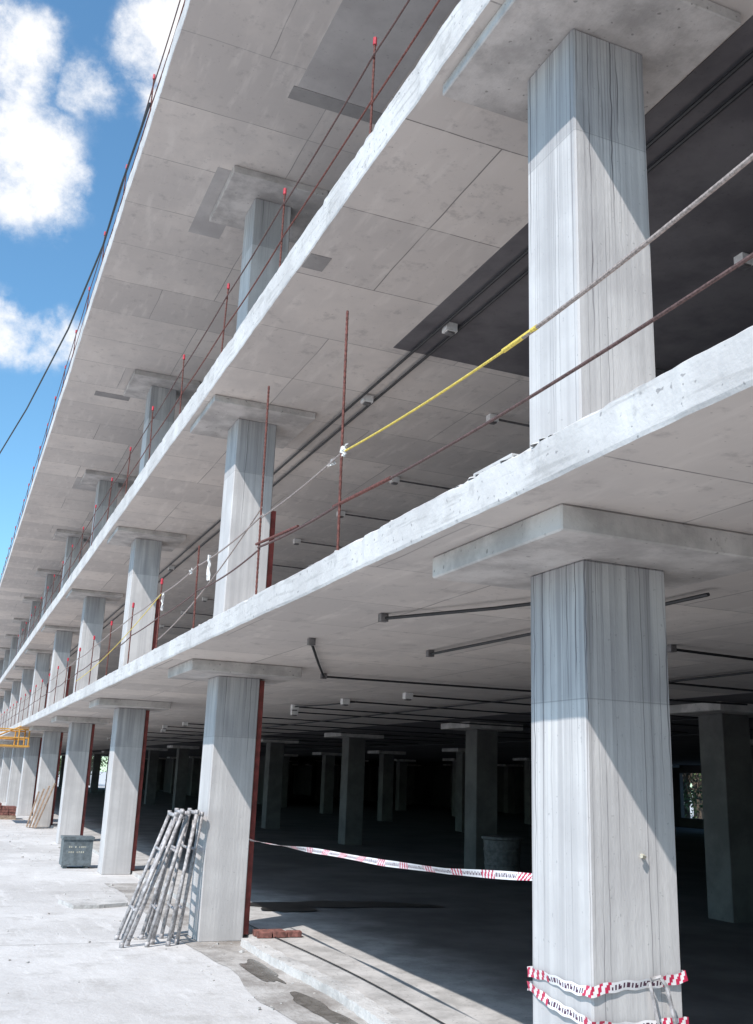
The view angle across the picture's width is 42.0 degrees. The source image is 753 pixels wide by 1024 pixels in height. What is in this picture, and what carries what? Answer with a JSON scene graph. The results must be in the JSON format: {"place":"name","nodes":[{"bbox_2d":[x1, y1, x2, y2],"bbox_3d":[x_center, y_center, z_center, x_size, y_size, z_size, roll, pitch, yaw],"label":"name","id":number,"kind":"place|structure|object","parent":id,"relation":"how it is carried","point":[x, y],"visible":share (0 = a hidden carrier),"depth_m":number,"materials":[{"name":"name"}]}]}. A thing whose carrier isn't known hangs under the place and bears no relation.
{"place":"outdoors","nodes":[
{"label":"outdoors","id":0,"kind":"place"},
{"bbox_2d":[0,0,691,793],"label":"sky","id":1,"kind":"structure","parent":0,"point":[76,76],"materials":[{"name":"blue"}]},
{"bbox_2d":[0,771,693,1023],"bbox_3d":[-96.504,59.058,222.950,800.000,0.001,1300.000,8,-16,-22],"label":"ground","id":2,"kind":"structure","parent":0,"point":[138,982],"depth_m":9.27,"materials":[{"name":"concrete"}]},
{"bbox_2d":[0,744,12,801],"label":"column","id":3,"kind":"structure","parent":2,"relation":"on","point":[5,768],"depth_m":49.54,"materials":[{"name":"concrete"}]},
{"bbox_2d":[0,803,15,819],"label":"brick pallet","id":4,"kind":"object","parent":2,"relation":"on","point":[7,812],"visible":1,"depth_m":33.40,"materials":[{"name":"brick"}]},
{"bbox_2d":[5,741,24,807],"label":"column","id":5,"kind":"structure","parent":2,"relation":"on","point":[14,777],"depth_m":43.11,"materials":[{"name":"concrete"}]},
{"bbox_2d":[16,737,40,815],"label":"column","id":6,"kind":"structure","parent":2,"relation":"on","point":[27,781],"depth_m":36.70,"materials":[{"name":"concrete"}]},
{"bbox_2d":[26,783,55,827],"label":"wooden boards","id":7,"kind":"object","parent":2,"relation":"on","point":[42,811],"visible":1,"depth_m":29.32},
{"bbox_2d":[32,731,60,826],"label":"column","id":8,"kind":"structure","parent":2,"relation":"on","point":[48,762],"depth_m":30.34,"materials":[{"name":"concrete"}]},
{"bbox_2d":[56,722,91,843],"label":"column","id":9,"kind":"structure","parent":2,"relation":"on","point":[74,782],"depth_m":23.88,"materials":[{"name":"concrete"}]},
{"bbox_2d":[59,835,94,868],"bbox_3d":[-5.536,6.262,18.082,0.560,0.550,0.460,8,-16,-22],"label":"utility box","id":10,"kind":"object","parent":2,"relation":"on","point":[75,850],"visible":1,"depth_m":17.91,"materials":[{"name":"grey metal"}]},
{"bbox_2d":[58,897,127,908],"bbox_3d":[-3.760,5.245,13.158,0.829,0.048,0.712,13,-18,-34],"label":"concrete offcut","id":11,"kind":"object","parent":2,"relation":"on","point":[96,903],"visible":1,"depth_m":13.03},
{"bbox_2d":[90,754,101,793],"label":"column","id":12,"kind":"structure","parent":2,"relation":"on","point":[95,773],"depth_m":71.58,"materials":[{"name":"concrete"}]},
{"bbox_2d":[97,708,145,874],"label":"column","id":13,"kind":"structure","parent":2,"relation":"on","point":[120,808],"depth_m":17.43,"materials":[{"name":"concrete"}]},
{"bbox_2d":[114,810,178,947],"bbox_3d":[-2.478,3.924,10.587,0.550,1.335,0.650,8,-16,-22],"label":"scaffold frame","id":14,"kind":"object","parent":2,"relation":"on","point":[175,815],"visible":1,"depth_m":10.56,"materials":[{"name":"metal"}]},
{"bbox_2d":[144,750,159,804],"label":"column","id":15,"kind":"structure","parent":2,"relation":"on","point":[151,778],"depth_m":52.31,"materials":[{"name":"concrete"}]},
{"bbox_2d":[121,808,184,945],"bbox_3d":[-2.422,3.924,10.637,0.520,1.365,0.502,7,-16,-16],"label":"scaffold frame","id":16,"kind":"object","parent":2,"relation":"on","point":[152,884],"visible":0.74,"depth_m":10.51,"materials":[{"name":"metal"}]},
{"bbox_2d":[139,809,190,947],"bbox_3d":[-2.298,3.944,10.673,0.430,1.355,0.670,8,-16,-22],"label":"scaffold frame","id":17,"kind":"object","parent":2,"relation":"on","point":[158,907],"visible":0.81,"depth_m":10.60,"materials":[{"name":"metal"}]},
{"bbox_2d":[145,814,186,944],"bbox_3d":[-2.298,3.979,10.728,0.291,1.315,0.505,7,-16,-18],"label":"scaffold frame","id":18,"kind":"object","parent":2,"relation":"on","point":[152,941],"visible":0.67,"depth_m":10.71,"materials":[{"name":"metal"}]},
{"bbox_2d":[2,824,341,1023],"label":"rubble","id":19,"kind":"object","parent":2,"relation":"on","point":[241,951],"visible":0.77,"depth_m":10.28,"materials":[{"name":"concrete"}]},
{"bbox_2d":[170,758,175,793],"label":"column","id":20,"kind":"structure","parent":2,"relation":"on","point":[172,775],"depth_m":80.73,"materials":[{"name":"concrete"}]},
{"bbox_2d":[159,808,198,946],"bbox_3d":[-2.160,3.962,10.741,0.264,1.365,0.664,7,-16,-19],"label":"scaffold frame","id":21,"kind":"object","parent":2,"relation":"on","point":[174,908],"visible":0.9,"depth_m":10.69,"materials":[{"name":"metal"}]},
{"bbox_2d":[172,748,189,809],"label":"column","id":22,"kind":"structure","parent":2,"relation":"on","point":[180,779],"depth_m":45.89,"materials":[{"name":"concrete"}]},
{"bbox_2d":[171,812,203,943],"bbox_3d":[-2.089,3.991,10.798,0.210,1.345,0.482,7,-16,-18],"label":"scaffold frame","id":23,"kind":"object","parent":2,"relation":"on","point":[194,849],"visible":0.6,"depth_m":10.62,"materials":[{"name":"metal"}]},
{"bbox_2d":[189,758,199,795],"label":"column","id":24,"kind":"structure","parent":2,"relation":"on","point":[194,777],"depth_m":74.32,"materials":[{"name":"concrete"}]},
{"bbox_2d":[188,676,259,941],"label":"column","id":25,"kind":"structure","parent":2,"relation":"on","point":[218,896],"depth_m":11.00,"materials":[{"name":"concrete"}]},
{"bbox_2d":[249,839,531,880],"bbox_3d":[-0.251,2.812,8.117,0.089,0.279,6.967,8,-16,-19],"label":"barrier tape","id":26,"kind":"object","parent":25,"relation":"attached to","point":[504,875],"visible":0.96,"depth_m":6.66,"materials":[{"name":"plastic"}]},
{"bbox_2d":[104,883,368,1023],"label":"dirt strip","id":27,"kind":"object","parent":2,"relation":"on","point":[276,993],"visible":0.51,"depth_m":8.71,"materials":[{"name":"concrete"}]},
{"bbox_2d":[239,959,285,983],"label":"water puddle","id":28,"kind":"object","parent":27,"relation":"on","point":[259,970],"visible":1,"depth_m":9.09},
{"bbox_2d":[290,991,357,1023],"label":"water puddle","id":29,"kind":"object","parent":27,"relation":"on","point":[316,1006],"visible":1,"depth_m":7.67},
{"bbox_2d":[648,975,677,1023],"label":"bent steel rod","id":30,"kind":"object","parent":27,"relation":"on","point":[668,993],"visible":1,"depth_m":4.40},
{"bbox_2d":[261,742,284,828],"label":"column","id":31,"kind":"structure","parent":2,"relation":"on","point":[272,788],"depth_m":33.03,"materials":[{"name":"concrete"}]},
{"bbox_2d":[281,756,289,807],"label":"column","id":32,"kind":"structure","parent":2,"relation":"on","point":[285,782],"depth_m":55.04,"materials":[{"name":"concrete"}]},
{"bbox_2d":[309,765,314,795],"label":"column","id":33,"kind":"structure","parent":2,"relation":"on","point":[311,780],"depth_m":92.63,"materials":[{"name":"concrete"}]},
{"bbox_2d":[313,762,321,801],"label":"column","id":34,"kind":"structure","parent":2,"relation":"on","point":[317,781],"depth_m":70.62,"materials":[{"name":"concrete"}]},
{"bbox_2d":[240,938,407,1023],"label":"kerb","id":35,"kind":"structure","parent":2,"relation":"on","point":[362,1006],"depth_m":8.36,"materials":[{"name":"concrete"}]},
{"bbox_2d":[320,755,334,813],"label":"column","id":36,"kind":"structure","parent":2,"relation":"on","point":[327,785],"depth_m":48.62,"materials":[{"name":"concrete"}]},
{"bbox_2d":[338,737,365,844],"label":"column","id":37,"kind":"structure","parent":2,"relation":"on","point":[351,794],"depth_m":26.61,"materials":[{"name":"concrete"}]},
{"bbox_2d":[368,766,376,800],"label":"column","id":38,"kind":"structure","parent":2,"relation":"on","point":[372,783],"depth_m":79.79,"materials":[{"name":"concrete"}]},
{"bbox_2d":[377,754,393,820],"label":"column","id":39,"kind":"structure","parent":2,"relation":"on","point":[385,789],"depth_m":42.20,"materials":[{"name":"concrete"}]},
{"bbox_2d":[368,750,405,754],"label":"drop panel","id":40,"kind":"object","parent":39,"relation":"on","point":[387,752],"visible":0.9,"depth_m":42.23,"materials":[{"name":"concrete"}]},
{"bbox_2d":[32,787,752,1023],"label":"concrete floor","id":41,"kind":"structure","parent":2,"relation":"on","point":[464,955],"depth_m":12.89,"materials":[{"name":"concrete"}]},
{"bbox_2d":[32,511,275,933],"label":"steel channels","id":42,"kind":"object","parent":41,"relation":"on","point":[257,758],"visible":0.45,"depth_m":12.03,"materials":[{"name":"metal"}]},
{"bbox_2d":[253,929,301,937],"bbox_3d":[-1.088,4.625,10.772,0.510,0.060,0.233,8,-16,-22],"label":"brick pile","id":43,"kind":"object","parent":41,"relation":"on","point":[269,933],"visible":1,"depth_m":10.70,"materials":[{"name":"brick"}]},
{"bbox_2d":[261,905,316,911],"bbox_3d":[-1.165,5.235,12.941,0.760,0.001,0.577,-1,-16,11],"label":"wet stain","id":44,"kind":"object","parent":41,"relation":"on","point":[280,908],"visible":1,"depth_m":12.97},
{"bbox_2d":[250,901,443,906],"bbox_3d":[-0.553,5.456,13.656,3.029,0.001,0.707,5,-16,-11],"label":"wet stain","id":45,"kind":"object","parent":41,"relation":"on","point":[347,904],"visible":0.88,"depth_m":13.66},
{"bbox_2d":[249,924,444,1023],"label":"floor cable","id":46,"kind":"object","parent":41,"relation":"on","point":[361,978],"visible":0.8,"depth_m":8.52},
{"bbox_2d":[481,835,522,871],"bbox_3d":[2.409,6.594,18.802,0.800,0.735,0.800,8,-16,-22],"label":"ribbed drum","id":47,"kind":"object","parent":41,"relation":"on","point":[502,852],"visible":0.87,"depth_m":18.54,"materials":[{"name":"grey plastic"}]},
{"bbox_2d":[395,761,406,810],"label":"column","id":48,"kind":"structure","parent":2,"relation":"on","point":[401,787],"depth_m":57.78,"materials":[{"name":"concrete"}]},
{"bbox_2d":[406,766,414,804],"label":"column","id":49,"kind":"structure","parent":2,"relation":"on","point":[410,784],"depth_m":73.34,"materials":[{"name":"concrete"}]},
{"bbox_2d":[145,755,703,828],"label":"back wall","id":50,"kind":"structure","parent":2,"relation":"on","point":[432,785],"depth_m":71.22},
{"bbox_2d":[0,0,460,657],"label":"floor slab","id":51,"kind":"structure","parent":50,"relation":"on","point":[234,72],"depth_m":14.18,"materials":[{"name":"concrete"}]},
{"bbox_2d":[0,0,184,581],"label":"safety railing","id":52,"kind":"object","parent":51,"relation":"on","point":[103,254],"visible":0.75,"depth_m":16.63,"materials":[{"name":"metal"}]},
{"bbox_2d":[0,102,150,452],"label":"hanging cable","id":53,"kind":"object","parent":52,"relation":"hanging from","point":[125,173],"visible":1,"depth_m":15.67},
{"bbox_2d":[80,469,135,491],"bbox_3d":[-7.151,-0.818,26.062,1.271,0.100,1.288,8,-16,-22],"label":"drop panel","id":54,"kind":"object","parent":51,"relation":"attached to","point":[91,478],"visible":0.8,"depth_m":25.71,"materials":[{"name":"concrete"}]},
{"bbox_2d":[209,165,327,242],"bbox_3d":[-1.470,-4.113,13.211,1.271,0.100,1.288,8,-16,-22],"label":"drop panel","id":55,"kind":"object","parent":51,"relation":"attached to","point":[242,189],"visible":0.72,"depth_m":12.92,"materials":[{"name":"concrete"}]},
{"bbox_2d":[0,0,752,695],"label":"floor slab","id":56,"kind":"structure","parent":50,"relation":"on","point":[418,216],"depth_m":10.81,"materials":[{"name":"concrete"}]},
{"bbox_2d":[8,637,18,666],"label":"column","id":57,"kind":"structure","parent":56,"relation":"on","point":[14,642],"depth_m":57.79,"materials":[{"name":"concrete"}]},
{"bbox_2d":[17,621,28,652],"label":"column","id":58,"kind":"structure","parent":56,"relation":"on","point":[23,625],"depth_m":51.39,"materials":[{"name":"concrete"}]},
{"bbox_2d":[27,601,42,638],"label":"column","id":59,"kind":"structure","parent":56,"relation":"on","point":[33,609],"depth_m":44.98,"materials":[{"name":"concrete"}]},
{"bbox_2d":[25,649,52,655],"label":"drop panel","id":60,"kind":"object","parent":56,"relation":"attached to","point":[31,651],"visible":0.52,"depth_m":37.59,"materials":[{"name":"concrete"}]},
{"bbox_2d":[41,574,59,617],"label":"column","id":61,"kind":"structure","parent":56,"relation":"on","point":[50,579],"depth_m":38.57,"materials":[{"name":"concrete"}]},
{"bbox_2d":[35,569,62,578],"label":"drop panel","id":62,"kind":"object","parent":61,"relation":"on","point":[43,573],"visible":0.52,"depth_m":38.44,"materials":[{"name":"concrete"}]},
{"bbox_2d":[41,625,79,634],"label":"drop panel","id":63,"kind":"object","parent":56,"relation":"attached to","point":[54,629],"visible":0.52,"depth_m":31.23,"materials":[{"name":"concrete"}]},
{"bbox_2d":[60,536,83,589],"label":"column","id":64,"kind":"structure","parent":56,"relation":"on","point":[70,541],"depth_m":32.13,"materials":[{"name":"concrete"}]},
{"bbox_2d":[53,529,90,543],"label":"drop panel","id":65,"kind":"object","parent":64,"relation":"on","point":[61,535],"visible":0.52,"depth_m":32.08,"materials":[{"name":"concrete"}]},
{"bbox_2d":[66,588,122,603],"bbox_3d":[-7.262,2.174,25.247,1.271,0.084,1.288,8,-16,-22],"label":"drop panel","id":66,"kind":"object","parent":56,"relation":"attached to","point":[82,594],"visible":0.94,"depth_m":24.87,"materials":[{"name":"concrete"}]},
{"bbox_2d":[90,480,118,545],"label":"column","id":67,"kind":"structure","parent":56,"relation":"on","point":[102,488],"depth_m":25.71,"materials":[{"name":"concrete"}]},
{"bbox_2d":[107,526,185,551],"bbox_3d":[-4.422,0.526,18.820,1.271,0.084,1.288,8,-16,-22],"label":"drop panel","id":68,"kind":"object","parent":56,"relation":"attached to","point":[126,536],"visible":0.92,"depth_m":18.47,"materials":[{"name":"concrete"}]},
{"bbox_2d":[139,386,176,473],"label":"column","id":69,"kind":"structure","parent":56,"relation":"on","point":[156,396],"depth_m":19.29,"materials":[{"name":"concrete"}]},
{"bbox_2d":[123,369,199,406],"bbox_3d":[-4.311,-2.465,19.637,1.271,0.100,1.288,8,-16,-22],"label":"drop panel","id":70,"kind":"object","parent":69,"relation":"on","point":[140,384],"visible":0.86,"depth_m":19.32,"materials":[{"name":"concrete"}]},
{"bbox_2d":[16,0,439,654],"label":"safety railing","id":71,"kind":"object","parent":56,"relation":"on","point":[370,104],"visible":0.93,"depth_m":9.88,"materials":[{"name":"red metal"}]},
{"bbox_2d":[190,394,315,448],"bbox_3d":[-1.581,-1.121,12.395,1.271,0.084,1.288,8,-16,-22],"label":"drop panel","id":72,"kind":"object","parent":56,"relation":"attached to","point":[219,416],"visible":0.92,"depth_m":12.08,"materials":[{"name":"concrete"}]},
{"bbox_2d":[236,198,290,330],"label":"column","id":73,"kind":"structure","parent":56,"relation":"on","point":[260,215],"depth_m":12.86,"materials":[{"name":"concrete"}]},
{"bbox_2d":[61,0,752,764],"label":"soffit pour patches","id":74,"kind":"object","parent":56,"relation":"attached to","point":[709,238],"visible":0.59,"depth_m":9.37,"materials":[{"name":"concrete"}]},
{"bbox_2d":[443,0,740,122],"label":"drop panel","id":75,"kind":"object","parent":56,"relation":"attached to","point":[673,43],"visible":0.71,"depth_m":5.77,"materials":[{"name":"concrete"}]},
{"bbox_2d":[0,326,752,752],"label":"floor slab","id":76,"kind":"structure","parent":50,"relation":"on","point":[676,444],"depth_m":6.85,"materials":[{"name":"concrete"}]},
{"bbox_2d":[0,690,11,731],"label":"column","id":77,"kind":"structure","parent":76,"relation":"on","point":[6,702],"depth_m":56.89,"materials":[{"name":"concrete"}]},
{"bbox_2d":[7,681,20,727],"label":"column","id":78,"kind":"structure","parent":76,"relation":"on","point":[15,692],"depth_m":50.47,"materials":[{"name":"concrete"}]},
{"bbox_2d":[0,725,29,747],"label":"loading platform","id":79,"kind":"structure","parent":76,"relation":"attached to","point":[14,739],"depth_m":30.94,"materials":[{"name":"orange paint"}]},
{"bbox_2d":[16,669,33,723],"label":"column","id":80,"kind":"structure","parent":76,"relation":"on","point":[27,680],"depth_m":44.05,"materials":[{"name":"concrete"}]},
{"bbox_2d":[28,653,50,716],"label":"column","id":81,"kind":"structure","parent":76,"relation":"on","point":[42,665],"depth_m":37.63,"materials":[{"name":"concrete"}]},
{"bbox_2d":[29,726,68,732],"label":"drop panel","id":82,"kind":"object","parent":76,"relation":"attached to","point":[44,728],"visible":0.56,"depth_m":30.28,"materials":[{"name":"concrete"}]},
{"bbox_2d":[46,630,72,707],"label":"column","id":83,"kind":"structure","parent":76,"relation":"on","point":[62,647],"depth_m":31.20,"materials":[{"name":"concrete"}]},
{"bbox_2d":[51,716,109,724],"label":"drop panel","id":84,"kind":"object","parent":76,"relation":"attached to","point":[71,719],"visible":0.98,"depth_m":23.91,"materials":[{"name":"concrete"}]},
{"bbox_2d":[73,596,105,692],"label":"column","id":85,"kind":"structure","parent":76,"relation":"on","point":[93,613],"depth_m":24.78,"materials":[{"name":"concrete"}]},
{"bbox_2d":[89,698,170,711],"bbox_3d":[-4.533,3.547,17.997,1.271,0.122,1.288,8,-16,-22],"label":"drop panel","id":86,"kind":"object","parent":76,"relation":"attached to","point":[113,704],"visible":0.96,"depth_m":17.50,"materials":[{"name":"concrete"}]},
{"bbox_2d":[118,538,161,668],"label":"column","id":87,"kind":"structure","parent":76,"relation":"on","point":[143,575],"depth_m":18.35,"materials":[{"name":"concrete"}]},
{"bbox_2d":[168,659,301,685],"bbox_3d":[-1.693,1.899,11.571,1.271,0.122,1.288,8,-16,-22],"label":"drop panel","id":88,"kind":"object","parent":76,"relation":"attached to","point":[199,669],"visible":0.94,"depth_m":11.10,"materials":[{"name":"concrete"}]},
{"bbox_2d":[213,419,276,616],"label":"column","id":89,"kind":"structure","parent":76,"relation":"on","point":[241,500],"depth_m":11.92,"materials":[{"name":"concrete"}]},
{"bbox_2d":[261,738,298,743],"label":"drop panel","id":90,"kind":"object","parent":76,"relation":"attached to","point":[265,740],"visible":0.58,"depth_m":33.04,"materials":[{"name":"concrete"}]},
{"bbox_2d":[324,732,383,738],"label":"drop panel","id":91,"kind":"object","parent":76,"relation":"attached to","point":[339,735],"visible":0.76,"depth_m":26.67,"materials":[{"name":"concrete"}]},
{"bbox_2d":[0,153,752,729],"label":"safety railing","id":92,"kind":"object","parent":76,"relation":"on","point":[592,285],"visible":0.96,"depth_m":6.12,"materials":[{"name":"red metal"}]},
{"bbox_2d":[198,413,591,625],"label":"edge mortar lumps","id":93,"kind":"object","parent":76,"relation":"on","point":[507,457],"visible":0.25,"depth_m":4.49,"materials":[{"name":"concrete"}]},
{"bbox_2d":[48,51,752,749],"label":"ceiling conduits","id":94,"kind":"object","parent":76,"relation":"on","point":[448,329],"visible":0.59,"depth_m":12.01,"materials":[{"name":"grey plastic"}]},
{"bbox_2d":[441,721,522,731],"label":"drop panel","id":95,"kind":"object","parent":76,"relation":"attached to","point":[455,726],"visible":0.82,"depth_m":20.28,"materials":[{"name":"concrete"}]},
{"bbox_2d":[528,29,655,447],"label":"column","id":96,"kind":"structure","parent":76,"relation":"on","point":[588,214],"depth_m":5.50,"materials":[{"name":"concrete"}]},
{"bbox_2d":[432,504,752,590],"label":"drop panel","id":97,"kind":"object","parent":76,"relation":"attached to","point":[519,555],"visible":0.76,"depth_m":4.71,"materials":[{"name":"concrete"}]},
{"bbox_2d":[670,701,752,717],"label":"drop panel","id":98,"kind":"object","parent":76,"relation":"attached to","point":[694,709],"visible":0.57,"depth_m":13.85,"materials":[{"name":"concrete"}]},
{"bbox_2d":[452,761,455,815],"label":"column","id":99,"kind":"structure","parent":2,"relation":"on","point":[453,786],"depth_m":51.49,"materials":[{"name":"concrete"}]},
{"bbox_2d":[455,752,464,831],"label":"column","id":100,"kind":"structure","parent":2,"relation":"on","point":[460,797],"depth_m":35.79,"materials":[{"name":"concrete"}]},
{"bbox_2d":[464,729,497,869],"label":"column","id":101,"kind":"structure","parent":2,"relation":"on","point":[481,748],"depth_m":20.23,"materials":[{"name":"concrete"}]},
{"bbox_2d":[504,766,514,812],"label":"column","id":102,"kind":"structure","parent":2,"relation":"on","point":[509,789],"depth_m":60.52,"materials":[{"name":"concrete"}]},
{"bbox_2d":[524,761,531,823],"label":"column","id":103,"kind":"structure","parent":2,"relation":"on","point":[528,789],"depth_m":44.98,"materials":[{"name":"concrete"}]},
{"bbox_2d":[531,559,682,1023],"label":"column","id":104,"kind":"structure","parent":2,"relation":"on","point":[604,902],"depth_m":4.70,"materials":[{"name":"concrete"}]},
{"bbox_2d":[527,966,688,1023],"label":"barrier tape","id":105,"kind":"object","parent":104,"relation":"attached to","point":[589,992],"visible":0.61,"depth_m":4.45,"materials":[{"name":"plastic"}]},
{"bbox_2d":[683,773,695,818],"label":"tree","id":106,"kind":"object","parent":2,"relation":"on","point":[686,776],"visible":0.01,"depth_m":55.70,"materials":[{"name":"green plant"}]},
{"bbox_2d":[683,779,702,817],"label":"tree","id":107,"kind":"object","parent":2,"relation":"on","point":[696,793],"visible":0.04,"depth_m":51.70,"materials":[{"name":"green plant"}]},
{"bbox_2d":[689,773,702,818],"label":"tree","id":108,"kind":"object","parent":2,"relation":"on","point":[696,778],"visible":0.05,"depth_m":60.60,"materials":[{"name":"green plant"}]},
{"bbox_2d":[698,713,752,922],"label":"column","id":109,"kind":"structure","parent":2,"relation":"on","point":[726,772],"depth_m":13.79,"materials":[{"name":"concrete"}]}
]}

